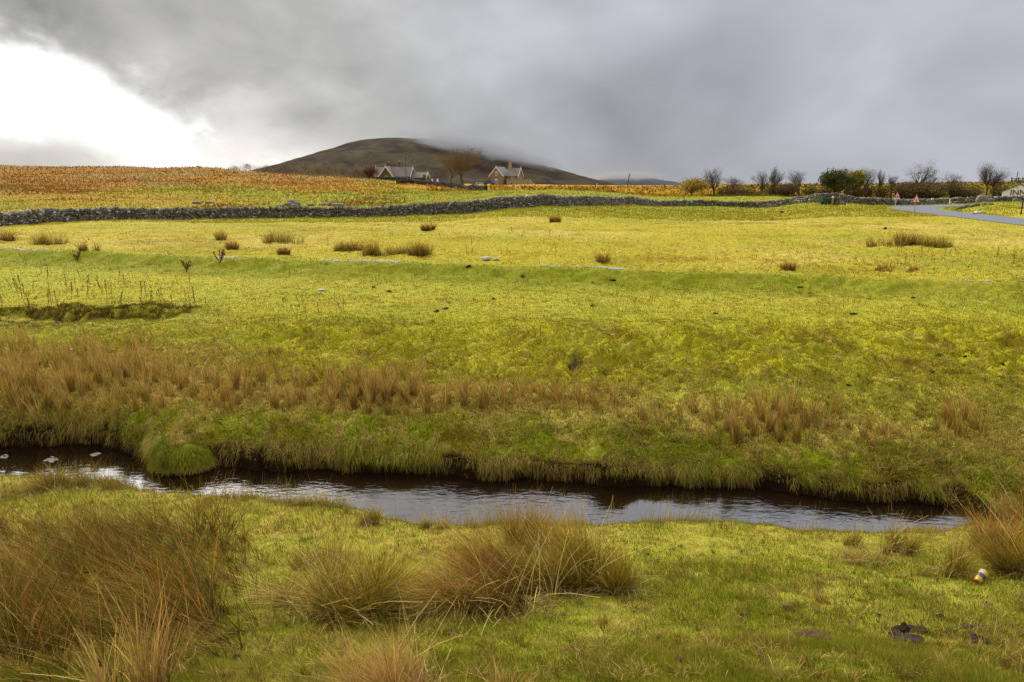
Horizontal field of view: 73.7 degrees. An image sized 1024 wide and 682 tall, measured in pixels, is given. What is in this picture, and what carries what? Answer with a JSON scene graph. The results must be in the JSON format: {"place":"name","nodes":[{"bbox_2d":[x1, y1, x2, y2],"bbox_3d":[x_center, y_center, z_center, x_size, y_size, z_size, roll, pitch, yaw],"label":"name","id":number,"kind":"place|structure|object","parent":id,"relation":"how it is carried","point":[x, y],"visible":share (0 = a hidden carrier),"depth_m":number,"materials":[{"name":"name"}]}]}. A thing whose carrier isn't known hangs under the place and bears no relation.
{"place":"outdoors","nodes":[
{"label":"outdoors","id":0,"kind":"place"},
{"bbox_2d":[251,138,616,184],"bbox_3d":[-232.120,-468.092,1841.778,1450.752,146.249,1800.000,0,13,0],"label":"hill","id":1,"kind":"structure","parent":0,"point":[422,155],"depth_m":1390.42,"materials":[{"name":"plant"}]},
{"bbox_2d":[0,247,992,280],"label":"path","id":2,"kind":"structure","parent":0,"point":[399,260],"depth_m":28.07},
{"bbox_2d":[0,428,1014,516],"bbox_3d":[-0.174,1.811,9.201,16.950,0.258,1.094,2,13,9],"label":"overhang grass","id":3,"kind":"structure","parent":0,"point":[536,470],"depth_m":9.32,"materials":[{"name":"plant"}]},
{"bbox_2d":[0,165,1023,681],"bbox_3d":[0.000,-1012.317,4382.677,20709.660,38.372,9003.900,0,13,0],"label":"ground","id":4,"kind":"structure","parent":0,"point":[394,273],"depth_m":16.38,"materials":[{"name":"plant"}]},
{"bbox_2d":[0,228,17,240],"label":"rush tussock","id":5,"kind":"object","parent":4,"relation":"on","point":[4,238],"visible":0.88,"depth_m":36.62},
{"bbox_2d":[0,476,52,500],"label":"grass tussock","id":6,"kind":"object","parent":4,"relation":"on","point":[14,490],"depth_m":8.00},
{"bbox_2d":[8,459,96,503],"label":"rush tussock","id":7,"kind":"object","parent":4,"relation":"on","point":[42,485],"visible":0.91,"depth_m":8.18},
{"bbox_2d":[73,240,101,250],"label":"rush tussock","id":8,"kind":"object","parent":4,"relation":"on","point":[81,248],"visible":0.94,"depth_m":31.66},
{"bbox_2d":[0,300,201,322],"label":"grass patch","id":9,"kind":"object","parent":4,"relation":"on","point":[110,307],"visible":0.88,"depth_m":19.12,"materials":[{"name":"green plant"}]},
{"bbox_2d":[67,470,135,497],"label":"rush tussock","id":10,"kind":"object","parent":4,"relation":"on","point":[112,481],"visible":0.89,"depth_m":8.30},
{"bbox_2d":[26,566,216,681],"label":"dry stems","id":11,"kind":"object","parent":4,"relation":"on","point":[101,678],"visible":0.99,"depth_m":2.79,"materials":[{"name":"plant"}]},
{"bbox_2d":[0,457,283,681],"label":"rush bed","id":12,"kind":"object","parent":4,"relation":"on","point":[15,629],"visible":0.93,"depth_m":4.36,"materials":[{"name":"plant"}]},
{"bbox_2d":[144,441,219,477],"bbox_3d":[-4.706,1.645,9.782,1.077,0.453,0.828,0,13,0],"label":"grass hummock","id":13,"kind":"object","parent":4,"relation":"on","point":[189,458],"depth_m":9.56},
{"bbox_2d":[0,165,406,208],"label":"moor rushes","id":14,"kind":"object","parent":4,"relation":"on","point":[251,204],"visible":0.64,"depth_m":103.20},
{"bbox_2d":[201,481,260,499],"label":"seeding stems","id":15,"kind":"object","parent":4,"relation":"on","point":[250,493],"visible":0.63,"depth_m":8.09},
{"bbox_2d":[221,238,241,249],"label":"rush tussock","id":16,"kind":"object","parent":4,"relation":"on","point":[230,245],"visible":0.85,"depth_m":32.98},
{"bbox_2d":[275,244,291,254],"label":"rush tussock","id":17,"kind":"object","parent":4,"relation":"on","point":[284,251],"visible":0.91,"depth_m":30.32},
{"bbox_2d":[259,228,311,243],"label":"rush tussock","id":18,"kind":"object","parent":4,"relation":"on","point":[279,238],"visible":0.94,"depth_m":35.83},
{"bbox_2d":[217,548,356,617],"bbox_3d":[-1.577,1.698,4.763,0.874,0.470,0.993,3,14,13],"label":"grass tussock","id":19,"kind":"object","parent":4,"relation":"on","point":[258,595],"depth_m":4.72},
{"bbox_2d":[274,537,358,574],"bbox_3d":[-1.627,1.824,5.785,0.896,0.367,0.834,0,13,0],"label":"rush patch","id":20,"kind":"object","parent":4,"relation":"on","point":[300,562],"visible":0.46,"depth_m":5.73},
{"bbox_2d":[280,485,355,508],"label":"seeding stems","id":21,"kind":"object","parent":4,"relation":"on","point":[321,498],"visible":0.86,"depth_m":7.91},
{"bbox_2d":[223,499,457,636],"bbox_3d":[-1.030,1.525,4.456,1.773,0.880,1.463,8,15,30],"label":"rush tussock","id":22,"kind":"object","parent":4,"relation":"on","point":[375,592],"visible":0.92,"depth_m":4.33,"materials":[{"name":"plant"}]},
{"bbox_2d":[328,238,365,251],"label":"rush tussock","id":23,"kind":"object","parent":4,"relation":"on","point":[342,247],"visible":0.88,"depth_m":32.41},
{"bbox_2d":[256,583,470,681],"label":"rush tussock","id":24,"kind":"object","parent":4,"relation":"on","point":[376,677],"visible":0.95,"depth_m":2.64,"materials":[{"name":"plant"}]},
{"bbox_2d":[344,500,392,529],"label":"rush tussock","id":25,"kind":"object","parent":4,"relation":"on","point":[374,517],"visible":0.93,"depth_m":7.26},
{"bbox_2d":[361,165,378,177],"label":"red shrub","id":26,"kind":"object","parent":4,"relation":"on","point":[371,171],"visible":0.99,"depth_m":193.42,"materials":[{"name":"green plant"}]},
{"bbox_2d":[355,236,394,256],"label":"rush tussock","id":27,"kind":"object","parent":4,"relation":"on","point":[370,250],"visible":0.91,"depth_m":29.77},
{"bbox_2d":[371,176,416,180],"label":"dry stone wall","id":28,"kind":"structure","parent":4,"relation":"on","point":[390,178],"depth_m":161.05,"materials":[{"name":"stone"}]},
{"bbox_2d":[322,640,467,681],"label":"rush tussock","id":29,"kind":"object","parent":4,"relation":"on","point":[417,680],"visible":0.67,"depth_m":2.68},
{"bbox_2d":[383,242,407,254],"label":"rush tussock","id":30,"kind":"object","parent":4,"relation":"on","point":[397,251],"visible":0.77,"depth_m":30.85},
{"bbox_2d":[375,161,429,180],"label":"station house","id":31,"kind":"structure","parent":4,"relation":"on","point":[398,171],"depth_m":245.58,"materials":[{"name":"stone"}]},
{"bbox_2d":[0,194,807,225],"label":"dry stone wall","id":32,"kind":"structure","parent":4,"relation":"on","point":[31,216],"depth_m":68.78,"materials":[{"name":"stone"}]},
{"bbox_2d":[397,236,435,256],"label":"rush tussock","id":33,"kind":"object","parent":4,"relation":"on","point":[418,250],"visible":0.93,"depth_m":29.62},
{"bbox_2d":[403,502,459,529],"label":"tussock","id":34,"kind":"object","parent":4,"relation":"on","point":[439,526],"visible":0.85,"depth_m":7.20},
{"bbox_2d":[396,179,487,190],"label":"dry stone wall","id":35,"kind":"structure","parent":4,"relation":"on","point":[452,184],"depth_m":134.62,"materials":[{"name":"stone"}]},
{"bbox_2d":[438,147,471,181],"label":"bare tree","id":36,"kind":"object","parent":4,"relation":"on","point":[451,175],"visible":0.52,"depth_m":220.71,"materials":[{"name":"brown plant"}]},
{"bbox_2d":[377,522,544,630],"bbox_3d":[-0.352,1.582,4.535,1.304,0.766,1.265,0,13,0],"label":"grass tussock","id":37,"kind":"object","parent":4,"relation":"on","point":[424,603],"depth_m":4.45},
{"bbox_2d":[436,144,487,184],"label":"bare tree","id":38,"kind":"object","parent":4,"relation":"on","point":[461,161],"visible":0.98,"depth_m":214.88,"materials":[{"name":"brown plant"}]},
{"bbox_2d":[489,162,523,184],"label":"gabled house","id":39,"kind":"structure","parent":4,"relation":"on","point":[499,175],"depth_m":252.34,"materials":[{"name":"stone"}]},
{"bbox_2d":[0,321,1018,447],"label":"rushes","id":40,"kind":"object","parent":4,"relation":"on","point":[7,374],"visible":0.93,"depth_m":10.92,"materials":[{"name":"plant"}]},
{"bbox_2d":[1,455,1017,536],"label":"shore grass","id":41,"kind":"structure","parent":4,"relation":"on","point":[665,518],"depth_m":7.57,"materials":[{"name":"plant"}]},
{"bbox_2d":[393,498,628,633],"bbox_3d":[-0.033,1.520,4.615,1.733,0.946,1.702,0,13,0],"label":"rush tussock","id":42,"kind":"object","parent":4,"relation":"on","point":[518,588],"visible":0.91,"depth_m":4.60,"materials":[{"name":"plant"}]},
{"bbox_2d":[0,315,1023,507],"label":"tussock grass","id":43,"kind":"structure","parent":4,"relation":"on","point":[813,383],"depth_m":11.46,"materials":[{"name":"plant"}]},
{"bbox_2d":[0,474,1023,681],"bbox_3d":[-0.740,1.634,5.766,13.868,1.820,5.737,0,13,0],"label":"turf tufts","id":44,"kind":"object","parent":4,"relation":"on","point":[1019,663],"visible":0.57,"depth_m":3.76,"materials":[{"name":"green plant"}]},
{"bbox_2d":[0,216,1023,325],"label":"meadow grass","id":45,"kind":"structure","parent":4,"relation":"on","point":[946,310],"depth_m":23.31,"materials":[{"name":"plant"}]},
{"bbox_2d":[24,228,72,245],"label":"rush tussock","id":46,"kind":"object","parent":45,"relation":"on","point":[42,240],"visible":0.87,"depth_m":34.90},
{"bbox_2d":[211,226,229,239],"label":"rush tussock","id":47,"kind":"object","parent":45,"relation":"on","point":[218,234],"visible":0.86,"depth_m":38.20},
{"bbox_2d":[0,165,1023,222],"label":"hill grass","id":48,"kind":"structure","parent":4,"relation":"on","point":[644,217],"depth_m":87.00,"materials":[{"name":"plant"}]},
{"bbox_2d":[0,403,1023,515],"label":"bank grass","id":49,"kind":"structure","parent":4,"relation":"on","point":[151,446],"depth_m":9.54,"materials":[{"name":"plant"}]},
{"bbox_2d":[475,656,555,681],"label":"rush tussock","id":50,"kind":"object","parent":4,"relation":"on","point":[499,677],"visible":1,"depth_m":2.81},
{"bbox_2d":[13,218,1023,308],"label":"field tufts","id":51,"kind":"object","parent":4,"relation":"on","point":[34,298],"visible":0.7,"depth_m":25.72,"materials":[{"name":"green plant"}]},
{"bbox_2d":[474,482,567,556],"bbox_3d":[0.164,1.688,6.396,0.998,0.723,1.128,-8,15,-31],"label":"rush tussock","id":52,"kind":"object","parent":4,"relation":"on","point":[532,527],"visible":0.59,"depth_m":6.41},
{"bbox_2d":[507,179,534,184],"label":"outbuilding","id":53,"kind":"structure","parent":4,"relation":"on","point":[517,181],"depth_m":250.05,"materials":[{"name":"stone"}]},
{"bbox_2d":[534,508,580,545],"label":"seeding stems","id":54,"kind":"object","parent":4,"relation":"on","point":[558,525],"visible":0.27,"depth_m":6.50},
{"bbox_2d":[475,491,653,601],"bbox_3d":[0.257,1.550,5.107,1.602,0.869,1.548,0,13,0],"label":"rush tussock","id":55,"kind":"object","parent":4,"relation":"on","point":[582,555],"visible":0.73,"depth_m":4.99,"materials":[{"name":"plant"}]},
{"bbox_2d":[593,248,615,262],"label":"rush tussock","id":56,"kind":"object","parent":4,"relation":"on","point":[601,259],"visible":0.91,"depth_m":27.39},
{"bbox_2d":[574,531,669,600],"bbox_3d":[0.749,1.650,5.001,0.799,0.466,0.835,-12,18,-41],"label":"rush tussock","id":57,"kind":"object","parent":4,"relation":"on","point":[615,579],"visible":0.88,"depth_m":4.90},
{"bbox_2d":[676,176,712,195],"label":"willow tree","id":58,"kind":"object","parent":4,"relation":"on","point":[693,184],"visible":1,"depth_m":123.41,"materials":[{"name":"yellow plant"}]},
{"bbox_2d":[704,168,722,193],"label":"bare tree","id":59,"kind":"object","parent":4,"relation":"on","point":[711,180],"visible":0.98,"depth_m":123.33,"materials":[{"name":"brown plant"}]},
{"bbox_2d":[426,179,1022,198],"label":"bracken","id":60,"kind":"object","parent":4,"relation":"on","point":[605,188],"visible":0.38,"depth_m":132.95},
{"bbox_2d":[722,174,747,188],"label":"bare tree","id":61,"kind":"object","parent":4,"relation":"on","point":[733,182],"visible":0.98,"depth_m":124.06,"materials":[{"name":"brown plant"}]},
{"bbox_2d":[732,186,756,195],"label":"scrub bush","id":62,"kind":"object","parent":4,"relation":"on","point":[740,191],"visible":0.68,"depth_m":120.73,"materials":[{"name":"brown plant"}]},
{"bbox_2d":[749,169,774,193],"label":"bare tree","id":63,"kind":"object","parent":4,"relation":"on","point":[762,180],"visible":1,"depth_m":123.37,"materials":[{"name":"brown plant"}]},
{"bbox_2d":[759,182,792,195],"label":"scrub bush","id":64,"kind":"object","parent":4,"relation":"on","point":[767,191],"visible":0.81,"depth_m":122.78,"materials":[{"name":"brown plant"}]},
{"bbox_2d":[768,166,784,189],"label":"bare tree","id":65,"kind":"object","parent":4,"relation":"on","point":[776,177],"visible":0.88,"depth_m":123.40,"materials":[{"name":"brown plant"}]},
{"bbox_2d":[775,178,800,196],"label":"scrub bush","id":66,"kind":"object","parent":4,"relation":"on","point":[790,187],"visible":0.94,"depth_m":120.39,"materials":[{"name":"brown plant"}]},
{"bbox_2d":[778,260,799,270],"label":"rush tussock","id":67,"kind":"object","parent":4,"relation":"on","point":[789,267],"visible":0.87,"depth_m":25.17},
{"bbox_2d":[785,168,805,194],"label":"bare tree","id":68,"kind":"object","parent":4,"relation":"on","point":[798,178],"visible":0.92,"depth_m":123.69,"materials":[{"name":"brown plant"}]},
{"bbox_2d":[800,183,820,195],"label":"scrub bush","id":69,"kind":"object","parent":4,"relation":"on","point":[810,192],"visible":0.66,"depth_m":121.92,"materials":[{"name":"brown plant"}]},
{"bbox_2d":[798,629,830,641],"bbox_3d":[1.680,1.642,3.757,0.178,0.066,0.162,0,13,0],"label":"dung clod","id":70,"kind":"object","parent":4,"relation":"on","point":[810,632],"visible":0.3,"depth_m":3.79,"materials":[{"name":"soil"}]},
{"bbox_2d":[806,590,845,609],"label":"rush tuft","id":71,"kind":"object","parent":4,"relation":"on","point":[816,598],"visible":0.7,"depth_m":4.65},
{"bbox_2d":[819,198,839,204],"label":"green cart","id":72,"kind":"object","parent":4,"relation":"on","point":[825,201],"visible":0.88,"depth_m":82.34,"materials":[{"name":"paint"}]},
{"bbox_2d":[807,192,856,203],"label":"dry stone wall","id":73,"kind":"structure","parent":4,"relation":"on","point":[840,197],"depth_m":86.32,"materials":[{"name":"stone"}]},
{"bbox_2d":[817,167,861,192],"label":"holly tree","id":74,"kind":"object","parent":4,"relation":"on","point":[836,180],"visible":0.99,"depth_m":113.64,"materials":[{"name":"green plant"}]},
{"bbox_2d":[839,517,871,549],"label":"rush tussock","id":75,"kind":"object","parent":4,"relation":"on","point":[847,542],"visible":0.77,"depth_m":6.44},
{"bbox_2d":[842,186,868,196],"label":"scrub bush","id":76,"kind":"object","parent":4,"relation":"on","point":[859,193],"visible":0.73,"depth_m":120.20,"materials":[{"name":"brown plant"}]},
{"bbox_2d":[846,169,866,189],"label":"tree","id":77,"kind":"object","parent":4,"relation":"on","point":[863,178],"visible":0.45,"depth_m":119.90,"materials":[{"name":"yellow plant"}]},
{"bbox_2d":[817,539,901,569],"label":"grass tussock","id":78,"kind":"object","parent":4,"relation":"on","point":[855,555],"depth_m":5.88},
{"bbox_2d":[858,183,877,197],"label":"scrub bush","id":79,"kind":"object","parent":4,"relation":"on","point":[870,191],"visible":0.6,"depth_m":121.52,"materials":[{"name":"brown plant"}]},
{"bbox_2d":[863,167,879,197],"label":"bare tree","id":80,"kind":"object","parent":4,"relation":"on","point":[869,177],"visible":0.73,"depth_m":122.79,"materials":[{"name":"brown plant"}]},
{"bbox_2d":[856,197,894,204],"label":"dry stone wall","id":81,"kind":"structure","parent":4,"relation":"on","point":[874,201],"depth_m":86.82,"materials":[{"name":"stone"}]},
{"bbox_2d":[872,183,894,198],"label":"scrub bush","id":82,"kind":"object","parent":4,"relation":"on","point":[882,192],"visible":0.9,"depth_m":122.83,"materials":[{"name":"brown plant"}]},
{"bbox_2d":[865,234,909,247],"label":"rush tussock","id":83,"kind":"object","parent":4,"relation":"on","point":[867,243],"visible":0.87,"depth_m":33.50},
{"bbox_2d":[873,261,919,272],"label":"rush tussock","id":84,"kind":"object","parent":4,"relation":"on","point":[912,268],"visible":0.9,"depth_m":24.81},
{"bbox_2d":[889,621,910,636],"bbox_3d":[2.220,1.678,3.921,0.118,0.171,0.109,0,13,0],"label":"dung clod","id":85,"kind":"object","parent":4,"relation":"on","point":[903,627],"visible":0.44,"depth_m":3.89,"materials":[{"name":"soil"}]},
{"bbox_2d":[863,497,948,560],"bbox_3d":[3.548,1.791,6.198,0.710,0.523,0.828,5,14,20],"label":"rush tussock","id":86,"kind":"object","parent":4,"relation":"on","point":[910,548],"visible":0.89,"depth_m":6.23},
{"bbox_2d":[888,226,924,245],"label":"rush tussock","id":87,"kind":"object","parent":4,"relation":"on","point":[912,241],"visible":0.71,"depth_m":34.12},
{"bbox_2d":[885,178,928,198],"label":"scrub bush","id":88,"kind":"object","parent":4,"relation":"on","point":[906,189],"visible":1,"depth_m":120.06,"materials":[{"name":"brown plant"}]},
{"bbox_2d":[893,632,924,646],"bbox_3d":[2.176,1.645,3.714,0.166,0.075,0.160,0,13,0],"label":"dung clod","id":89,"kind":"object","parent":4,"relation":"on","point":[907,637],"visible":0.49,"depth_m":3.73,"materials":[{"name":"soil"}]},
{"bbox_2d":[896,198,927,205],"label":"dry stone wall","id":90,"kind":"structure","parent":4,"relation":"on","point":[907,202],"depth_m":88.10,"materials":[{"name":"stone"}]},
{"bbox_2d":[902,159,943,184],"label":"bare tree","id":91,"kind":"object","parent":4,"relation":"on","point":[924,179],"visible":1,"depth_m":122.76,"materials":[{"name":"brown plant"}]},
{"bbox_2d":[918,180,948,198],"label":"scrub bush","id":92,"kind":"object","parent":4,"relation":"on","point":[927,193],"visible":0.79,"depth_m":120.33,"materials":[{"name":"brown plant"}]},
{"bbox_2d":[911,232,956,247],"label":"rush tussock","id":93,"kind":"object","parent":4,"relation":"on","point":[938,243],"visible":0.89,"depth_m":33.29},
{"bbox_2d":[931,183,950,197],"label":"scrub bush","id":94,"kind":"object","parent":4,"relation":"on","point":[943,189],"visible":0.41,"depth_m":121.77,"materials":[{"name":"brown plant"}]},
{"bbox_2d":[926,196,975,204],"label":"dry stone wall","id":95,"kind":"structure","parent":4,"relation":"on","point":[958,200],"depth_m":92.63,"materials":[{"name":"stone"}]},
{"bbox_2d":[943,182,960,198],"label":"scrub bush","id":96,"kind":"object","parent":4,"relation":"on","point":[951,195],"visible":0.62,"depth_m":122.41,"materials":[{"name":"brown plant"}]},
{"bbox_2d":[938,172,968,187],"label":"bare tree","id":97,"kind":"object","parent":4,"relation":"on","point":[951,180],"visible":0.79,"depth_m":124.00,"materials":[{"name":"brown plant"}]},
{"bbox_2d":[915,529,999,579],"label":"rush tussock","id":98,"kind":"object","parent":4,"relation":"on","point":[955,566],"visible":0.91,"depth_m":5.39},
{"bbox_2d":[950,183,981,198],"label":"scrub bush","id":99,"kind":"object","parent":4,"relation":"on","point":[966,193],"visible":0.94,"depth_m":120.24,"materials":[{"name":"brown plant"}]},
{"bbox_2d":[932,489,1023,581],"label":"rush tussock","id":100,"kind":"object","parent":4,"relation":"on","point":[1009,565],"visible":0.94,"depth_m":5.42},
{"bbox_2d":[968,569,988,583],"bbox_3d":[3.527,1.781,5.150,0.156,0.107,0.091,-7,15,-26],"label":"drink can","id":101,"kind":"object","parent":4,"relation":"on","point":[981,575],"visible":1,"depth_m":5.14,"materials":[{"name":"metal"}]},
{"bbox_2d":[934,494,1023,560],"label":"rush tussock","id":102,"kind":"object","parent":4,"relation":"on","point":[988,531],"visible":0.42,"depth_m":6.12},
{"bbox_2d":[969,633,991,644],"bbox_3d":[2.568,1.642,3.736,0.108,0.066,0.108,7,15,26],"label":"dung clod","id":103,"kind":"object","parent":4,"relation":"on","point":[976,638],"visible":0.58,"depth_m":3.73,"materials":[{"name":"soil"}]},
{"bbox_2d":[956,467,1023,537],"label":"rush tussock","id":104,"kind":"object","parent":4,"relation":"on","point":[1015,512],"visible":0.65,"depth_m":6.78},
{"bbox_2d":[976,160,1003,194],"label":"bare tree","id":105,"kind":"object","parent":4,"relation":"on","point":[985,174],"visible":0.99,"depth_m":123.05,"materials":[{"name":"brown plant"}]},
{"bbox_2d":[978,163,1013,195],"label":"bare tree","id":106,"kind":"object","parent":4,"relation":"on","point":[998,178],"visible":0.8,"depth_m":123.54,"materials":[{"name":"brown plant"}]},
{"bbox_2d":[990,183,1010,196],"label":"scrub bush","id":107,"kind":"object","parent":4,"relation":"on","point":[997,191],"visible":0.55,"depth_m":121.97,"materials":[{"name":"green plant"}]},
{"bbox_2d":[988,196,1023,201],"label":"dry stone wall","id":108,"kind":"structure","parent":4,"relation":"on","point":[1005,198],"depth_m":94.75,"materials":[{"name":"stone"}]},
{"bbox_2d":[1000,183,1023,195],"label":"white inn","id":109,"kind":"structure","parent":4,"relation":"on","point":[1017,190],"depth_m":115.40,"materials":[{"name":"paint"}]},
{"bbox_2d":[0,443,1023,532],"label":"stream water","id":110,"kind":"structure","parent":0,"point":[409,494],"depth_m":8.92,"materials":[{"name":"black liquid"}]},
{"bbox_2d":[0,0,1023,183],"label":"sky","id":111,"kind":"structure","parent":0,"point":[667,90],"materials":[{"name":"grey"}]},
{"bbox_2d":[600,177,680,184],"bbox_3d":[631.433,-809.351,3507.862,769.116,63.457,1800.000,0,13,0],"label":"hill","id":112,"kind":"structure","parent":0,"point":[636,181],"depth_m":3051.53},
{"bbox_2d":[889,205,1023,224],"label":"road","id":113,"kind":"structure","parent":0,"point":[930,209],"depth_m":62.09,"materials":[{"name":"asphalt"}]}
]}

